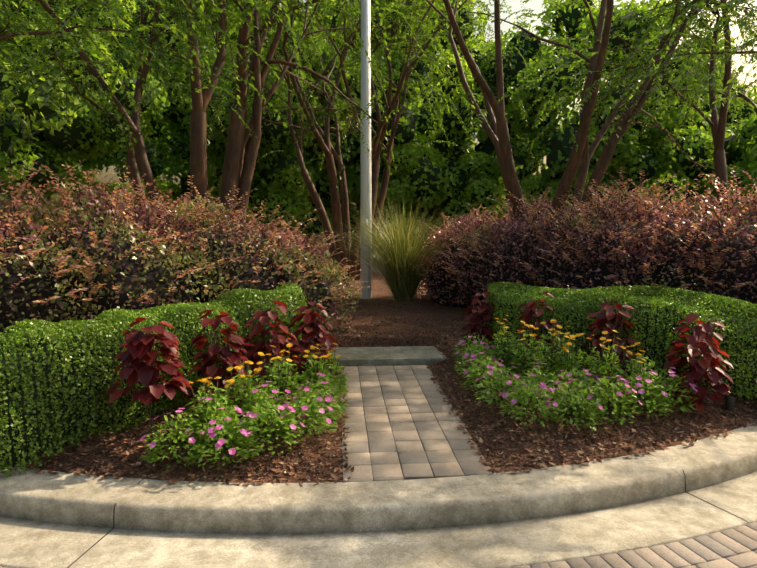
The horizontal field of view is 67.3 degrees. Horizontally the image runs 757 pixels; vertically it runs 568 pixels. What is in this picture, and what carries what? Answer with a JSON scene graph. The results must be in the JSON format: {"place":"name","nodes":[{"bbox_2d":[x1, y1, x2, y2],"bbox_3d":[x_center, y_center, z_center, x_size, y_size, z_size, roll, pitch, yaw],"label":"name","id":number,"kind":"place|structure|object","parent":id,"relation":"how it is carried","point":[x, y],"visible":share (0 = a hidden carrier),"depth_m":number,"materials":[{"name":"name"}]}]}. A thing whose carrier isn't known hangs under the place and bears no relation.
{"place":"outdoors","nodes":[
{"label":"outdoors","id":0,"kind":"place"},
{"bbox_2d":[286,223,432,264],"bbox_3d":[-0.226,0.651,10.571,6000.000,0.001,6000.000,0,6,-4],"label":"ground","id":1,"kind":"structure","parent":0,"point":[328,254],"depth_m":31.39,"materials":[{"name":"green soil"}]},
{"bbox_2d":[0,33,90,168],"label":"tree","id":2,"kind":"object","parent":1,"relation":"on","point":[73,164],"depth_m":23.39,"materials":[{"name":"green plant"}]},
{"bbox_2d":[0,121,114,231],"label":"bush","id":3,"kind":"object","parent":1,"relation":"on","point":[80,176],"visible":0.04,"depth_m":19.61,"materials":[{"name":"green plant"}]},
{"bbox_2d":[0,0,169,226],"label":"tree","id":4,"kind":"object","parent":1,"relation":"on","point":[85,136],"visible":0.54,"depth_m":17.11,"materials":[{"name":"green plant"}]},
{"bbox_2d":[42,177,190,225],"bbox_3d":[-9.920,-2.658,24.333,6.850,4.158,6.581,3,7,22],"label":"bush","id":5,"kind":"object","parent":1,"relation":"on","point":[176,190],"visible":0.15,"depth_m":22.93,"materials":[{"name":"green plant"}]},
{"bbox_2d":[67,8,175,185],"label":"tree","id":6,"kind":"object","parent":1,"relation":"on","point":[88,165],"visible":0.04,"depth_m":48.63,"materials":[{"name":"green plant"}]},
{"bbox_2d":[77,0,293,182],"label":"tree","id":7,"kind":"object","parent":1,"relation":"on","point":[173,147],"visible":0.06,"depth_m":33.59,"materials":[{"name":"green plant"}]},
{"bbox_2d":[124,0,359,230],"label":"tree","id":8,"kind":"object","parent":1,"relation":"on","point":[270,164],"visible":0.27,"depth_m":20.74,"materials":[{"name":"green plant"}]},
{"bbox_2d":[207,143,332,256],"bbox_3d":[-5.165,-3.416,24.093,6.616,5.294,7.414,0,6,-4],"label":"shrub","id":9,"kind":"object","parent":1,"relation":"on","point":[293,198],"visible":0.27,"depth_m":21.41,"materials":[{"name":"green plant"}]},
{"bbox_2d":[291,123,444,256],"bbox_3d":[-0.596,-3.948,25.839,7.030,6.638,6.745,0,6,-4],"label":"shrub","id":10,"kind":"object","parent":1,"relation":"on","point":[396,191],"visible":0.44,"depth_m":23.39,"materials":[{"name":"green plant"}]},
{"bbox_2d":[0,421,756,533],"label":"kerb","id":11,"kind":"structure","parent":1,"relation":"on","point":[200,507],"depth_m":3.49,"materials":[{"name":"concrete"}]},
{"bbox_2d":[0,472,756,567],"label":"gutter kerb","id":12,"kind":"structure","parent":1,"relation":"on","point":[25,543],"depth_m":3.21,"materials":[{"name":"concrete"}]},
{"bbox_2d":[300,0,505,150],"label":"tree","id":13,"kind":"object","parent":1,"relation":"on","point":[461,54],"visible":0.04,"depth_m":36.31,"materials":[{"name":"green plant"}]},
{"bbox_2d":[279,0,533,214],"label":"tree","id":14,"kind":"object","parent":1,"relation":"on","point":[426,177],"visible":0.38,"depth_m":23.42,"materials":[{"name":"green plant"}]},
{"bbox_2d":[67,452,748,567],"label":"kerb joints","id":15,"kind":"object","parent":1,"relation":"on","point":[142,479],"visible":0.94,"depth_m":3.36,"materials":[{"name":"grey"}]},
{"bbox_2d":[411,151,507,248],"bbox_3d":[4.049,-3.379,25.633,5.669,5.020,5.389,4,8,32],"label":"shrub","id":16,"kind":"object","parent":1,"relation":"on","point":[484,186],"visible":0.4,"depth_m":23.85,"materials":[{"name":"green plant"}]},
{"bbox_2d":[415,46,556,150],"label":"tree","id":17,"kind":"object","parent":1,"relation":"on","point":[442,129],"depth_m":55.51,"materials":[{"name":"green plant"}]},
{"bbox_2d":[500,167,629,226],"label":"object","id":18,"kind":"object","parent":1,"relation":"on","point":[528,185],"visible":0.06,"depth_m":20.87,"materials":[{"name":"green plant"}]},
{"bbox_2d":[457,0,734,187],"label":"tree","id":19,"kind":"object","parent":1,"relation":"on","point":[553,145],"visible":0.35,"depth_m":21.10,"materials":[{"name":"green plant"}]},
{"bbox_2d":[559,60,756,203],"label":"tree","id":20,"kind":"object","parent":1,"relation":"on","point":[748,112],"visible":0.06,"depth_m":51.95,"materials":[{"name":"green plant"}]},
{"bbox_2d":[604,111,756,224],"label":"shrub","id":21,"kind":"object","parent":1,"relation":"on","point":[649,160],"visible":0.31,"depth_m":20.20,"materials":[{"name":"green plant"}]},
{"bbox_2d":[712,133,756,223],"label":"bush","id":22,"kind":"object","parent":1,"relation":"on","point":[753,163],"visible":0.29,"depth_m":17.16,"materials":[{"name":"green plant"}]},
{"bbox_2d":[0,522,756,567],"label":"road paving","id":23,"kind":"structure","parent":0,"point":[736,547],"depth_m":3.07,"materials":[{"name":"beige brick"}]},
{"bbox_2d":[20,272,756,486],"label":"island mulch","id":24,"kind":"object","parent":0,"point":[382,303],"depth_m":4.38,"materials":[{"name":"brown wood"}]},
{"bbox_2d":[150,403,152,437],"bbox_3d":[-1.626,0.929,4.065,0.014,0.470,0.012,1,7,11],"label":"plant stake","id":25,"kind":"object","parent":24,"relation":"on","point":[151,419],"visible":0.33,"depth_m":4.06,"materials":[{"name":"grey metal"}]},
{"bbox_2d":[0,0,305,157],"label":"crape myrtle tree","id":26,"kind":"object","parent":24,"relation":"on","point":[61,34],"visible":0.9,"depth_m":6.59,"materials":[{"name":"green plant"}]},
{"bbox_2d":[0,283,306,477],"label":"boxwood hedge","id":27,"kind":"object","parent":24,"relation":"on","point":[53,397],"visible":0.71,"depth_m":4.10,"materials":[{"name":"green plant"}]},
{"bbox_2d":[0,159,369,356],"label":"loropetalum shrub","id":28,"kind":"object","parent":24,"relation":"on","point":[54,269],"visible":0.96,"depth_m":5.85,"materials":[{"name":"brown plant"}]},
{"bbox_2d":[0,0,448,231],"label":"crape myrtle tree","id":29,"kind":"object","parent":24,"relation":"on","point":[237,172],"visible":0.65,"depth_m":9.07,"materials":[{"name":"green plant"}]},
{"bbox_2d":[105,301,349,468],"bbox_3d":[-0.811,0.658,4.547,1.371,0.976,2.319,4,8,33],"label":"flower bed","id":30,"kind":"object","parent":24,"relation":"on","point":[138,352],"visible":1,"depth_m":4.20,"materials":[{"name":"green plant"}]},
{"bbox_2d":[126,0,570,280],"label":"crape myrtle tree","id":31,"kind":"object","parent":24,"relation":"on","point":[338,217],"visible":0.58,"depth_m":14.10,"materials":[{"name":"green plant"}]},
{"bbox_2d":[360,0,371,298],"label":"flagpole","id":32,"kind":"object","parent":24,"relation":"on","point":[365,180],"visible":0.94,"depth_m":10.16,"materials":[{"name":"silver metal"}]},
{"bbox_2d":[325,346,445,365],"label":"stone step","id":33,"kind":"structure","parent":24,"relation":"on","point":[382,356],"depth_m":6.74,"materials":[{"name":"concrete"}]},
{"bbox_2d":[340,365,493,481],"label":"path paving","id":34,"kind":"structure","parent":24,"relation":"on","point":[385,462],"depth_m":4.53,"materials":[{"name":"grey concrete"}]},
{"bbox_2d":[100,0,756,230],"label":"crape myrtle tree","id":35,"kind":"object","parent":24,"relation":"on","point":[498,134],"visible":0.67,"depth_m":8.93,"materials":[{"name":"green plant"}]},
{"bbox_2d":[389,166,756,319],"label":"loropetalum shrub","id":36,"kind":"object","parent":24,"relation":"on","point":[620,245],"visible":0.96,"depth_m":7.40,"materials":[{"name":"purple plant"}]},
{"bbox_2d":[452,291,733,431],"bbox_3d":[1.401,0.582,5.211,1.920,0.868,2.851,-5,8,-39],"label":"flower bed","id":37,"kind":"object","parent":24,"relation":"on","point":[624,384],"visible":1,"depth_m":4.80,"materials":[{"name":"green plant"}]},
{"bbox_2d":[433,0,756,222],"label":"crape myrtle tree","id":38,"kind":"object","parent":24,"relation":"on","point":[718,128],"visible":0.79,"depth_m":8.91,"materials":[{"name":"green plant"}]},
{"bbox_2d":[486,281,756,401],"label":"boxwood hedge","id":39,"kind":"object","parent":24,"relation":"on","point":[651,330],"visible":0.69,"depth_m":5.41,"materials":[{"name":"green plant"}]},
{"bbox_2d":[724,395,735,411],"bbox_3d":[3.009,1.028,4.874,0.082,0.140,0.084,0,6,-4],"label":"landscape light","id":40,"kind":"object","parent":24,"relation":"on","point":[729,403],"visible":0.9,"depth_m":4.85,"materials":[{"name":"black metal"}]},
{"bbox_2d":[36,0,756,216],"label":"sky","id":41,"kind":"structure","parent":0,"point":[536,5],"materials":[{"name":"white"}]},
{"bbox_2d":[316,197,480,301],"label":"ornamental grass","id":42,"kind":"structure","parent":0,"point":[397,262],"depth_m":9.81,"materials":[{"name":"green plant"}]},
{"bbox_2d":[324,265,565,561],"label":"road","id":43,"kind":"structure","parent":0,"point":[374,269],"depth_m":21.06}
]}

